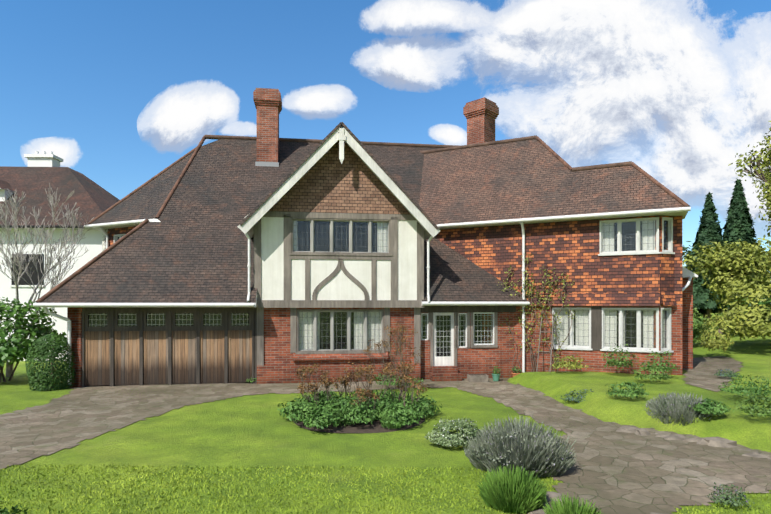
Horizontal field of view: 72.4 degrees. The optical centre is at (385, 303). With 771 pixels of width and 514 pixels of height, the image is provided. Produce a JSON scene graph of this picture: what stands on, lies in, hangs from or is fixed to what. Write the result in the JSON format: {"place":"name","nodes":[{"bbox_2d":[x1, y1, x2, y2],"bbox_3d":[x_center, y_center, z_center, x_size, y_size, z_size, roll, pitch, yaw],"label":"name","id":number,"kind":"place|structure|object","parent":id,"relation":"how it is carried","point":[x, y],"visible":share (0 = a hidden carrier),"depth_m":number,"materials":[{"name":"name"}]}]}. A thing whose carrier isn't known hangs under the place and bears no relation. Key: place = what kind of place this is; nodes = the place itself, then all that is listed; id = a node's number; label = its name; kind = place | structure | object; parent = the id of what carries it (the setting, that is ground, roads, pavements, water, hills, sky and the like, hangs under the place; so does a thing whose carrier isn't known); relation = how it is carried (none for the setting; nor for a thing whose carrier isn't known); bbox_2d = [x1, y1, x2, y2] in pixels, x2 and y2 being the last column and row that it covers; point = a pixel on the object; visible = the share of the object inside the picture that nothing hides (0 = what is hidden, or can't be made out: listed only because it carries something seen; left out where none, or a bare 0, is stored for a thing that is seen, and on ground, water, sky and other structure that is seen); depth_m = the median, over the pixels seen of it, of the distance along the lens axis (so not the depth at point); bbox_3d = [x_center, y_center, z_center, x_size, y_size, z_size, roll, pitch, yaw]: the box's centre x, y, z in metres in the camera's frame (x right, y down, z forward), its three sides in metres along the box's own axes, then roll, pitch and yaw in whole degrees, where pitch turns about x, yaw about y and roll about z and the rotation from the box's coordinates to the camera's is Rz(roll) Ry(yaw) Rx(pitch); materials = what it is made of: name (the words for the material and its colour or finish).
{"place":"outdoors","nodes":[
{"label":"outdoors","id":0,"kind":"place"},
{"bbox_2d":[67,141,697,387],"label":"house","id":1,"kind":"structure","parent":0,"point":[630,275],"depth_m":16.14,"materials":[{"name":"red brick"}]},
{"bbox_2d":[41,126,687,306],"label":"house roof","id":2,"kind":"structure","parent":1,"relation":"on","point":[189,244],"depth_m":17.39,"materials":[{"name":"brown tile"}]},
{"bbox_2d":[33,207,691,384],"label":"gutters and downpipes","id":3,"kind":"object","parent":2,"relation":"attached to","point":[521,221],"visible":0.67,"depth_m":15.92,"materials":[{"name":"white plastic"}]},
{"bbox_2d":[36,125,689,302],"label":"roof ridge tiles","id":4,"kind":"object","parent":2,"relation":"on","point":[195,150],"visible":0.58,"depth_m":18.90,"materials":[{"name":"brown tile"}]},
{"bbox_2d":[253,88,498,166],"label":"chimneys","id":5,"kind":"object","parent":2,"relation":"on","point":[481,115],"visible":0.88,"depth_m":19.72,"materials":[{"name":"brick"}]},
{"bbox_2d":[238,122,601,365],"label":"house trim","id":6,"kind":"structure","parent":1,"relation":"attached to","point":[271,199],"depth_m":16.03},
{"bbox_2d":[497,254,576,354],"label":"climbing leaves","id":7,"kind":"object","parent":1,"relation":"attached to","point":[545,299],"visible":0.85,"depth_m":16.74,"materials":[{"name":"green plant"}]},
{"bbox_2d":[0,308,770,513],"bbox_3d":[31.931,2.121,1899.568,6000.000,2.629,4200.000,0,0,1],"label":"ground","id":8,"kind":"structure","parent":0,"point":[250,431],"depth_m":8.98,"materials":[{"name":"green plant"}]},
{"bbox_2d":[0,151,118,360],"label":"neighbour house","id":9,"kind":"structure","parent":8,"relation":"on","point":[90,198],"depth_m":22.56,"materials":[{"name":"white paint"}]},
{"bbox_2d":[0,333,693,513],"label":"yew leaves","id":10,"kind":"object","parent":8,"relation":"on","point":[46,381],"visible":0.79,"depth_m":14.72,"materials":[{"name":"green plant"}]},
{"bbox_2d":[0,463,770,513],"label":"lawn blades","id":11,"kind":"object","parent":8,"relation":"on","point":[245,493],"visible":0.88,"depth_m":6.81,"materials":[{"name":"green plant"}]},
{"bbox_2d":[0,148,770,409],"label":"tree wood","id":12,"kind":"object","parent":8,"relation":"on","point":[10,371],"visible":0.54,"depth_m":17.10,"materials":[{"name":"brown plant"}]},
{"bbox_2d":[0,297,770,366],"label":"laurel leaves","id":13,"kind":"object","parent":8,"relation":"on","point":[14,350],"visible":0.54,"depth_m":15.78,"materials":[{"name":"green plant"}]},
{"bbox_2d":[424,418,480,446],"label":"white foliage leaves","id":14,"kind":"object","parent":8,"relation":"on","point":[448,437],"visible":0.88,"depth_m":8.83,"materials":[{"name":"plant"}]},
{"bbox_2d":[248,349,770,429],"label":"bed leaves","id":15,"kind":"object","parent":8,"relation":"on","point":[337,410],"visible":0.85,"depth_m":10.87,"materials":[{"name":"green plant"}]},
{"bbox_2d":[296,323,428,405],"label":"rose leaves","id":16,"kind":"object","parent":15,"relation":"on","point":[345,379],"visible":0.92,"depth_m":11.50,"materials":[{"name":"plant"}]},
{"bbox_2d":[292,312,770,513],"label":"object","id":17,"kind":"object","parent":8,"relation":"on","point":[369,427],"visible":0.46,"depth_m":10.01,"materials":[{"name":"soil"}]},
{"bbox_2d":[476,464,602,513],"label":"grass leaves","id":18,"kind":"object","parent":8,"relation":"on","point":[517,491],"visible":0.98,"depth_m":6.19,"materials":[{"name":"green plant"}]},
{"bbox_2d":[462,391,716,477],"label":"bushes","id":19,"kind":"object","parent":8,"relation":"on","point":[531,449],"visible":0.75,"depth_m":7.58,"materials":[{"name":"grey plant"}]},
{"bbox_2d":[493,274,770,416],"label":"leaves","id":20,"kind":"object","parent":8,"relation":"on","point":[698,322],"visible":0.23,"depth_m":14.20,"materials":[{"name":"green plant"}]},
{"bbox_2d":[556,369,739,402],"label":"plants","id":21,"kind":"object","parent":8,"relation":"on","point":[723,374],"visible":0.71,"depth_m":12.68,"materials":[{"name":"green plant"}]},
{"bbox_2d":[550,121,770,369],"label":"shrubs","id":22,"kind":"object","parent":8,"relation":"on","point":[743,273],"visible":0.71,"depth_m":24.61,"materials":[{"name":"green plant"}]},
{"bbox_2d":[682,179,770,316],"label":"conifer trees","id":23,"kind":"object","parent":8,"relation":"on","point":[738,224],"visible":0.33,"depth_m":37.25,"materials":[{"name":"green plant"}]},
{"bbox_2d":[707,482,754,506],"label":"leaves","id":24,"kind":"object","parent":8,"relation":"on","point":[731,500],"visible":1,"depth_m":6.27,"materials":[{"name":"green plant"}]},
{"bbox_2d":[0,356,770,513],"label":"paving","id":25,"kind":"structure","parent":0,"point":[612,470],"depth_m":9.50,"materials":[{"name":"grey stone"}]},
{"bbox_2d":[0,0,770,272],"label":"sky","id":26,"kind":"structure","parent":0,"point":[119,91],"materials":[{"name":"blue"}]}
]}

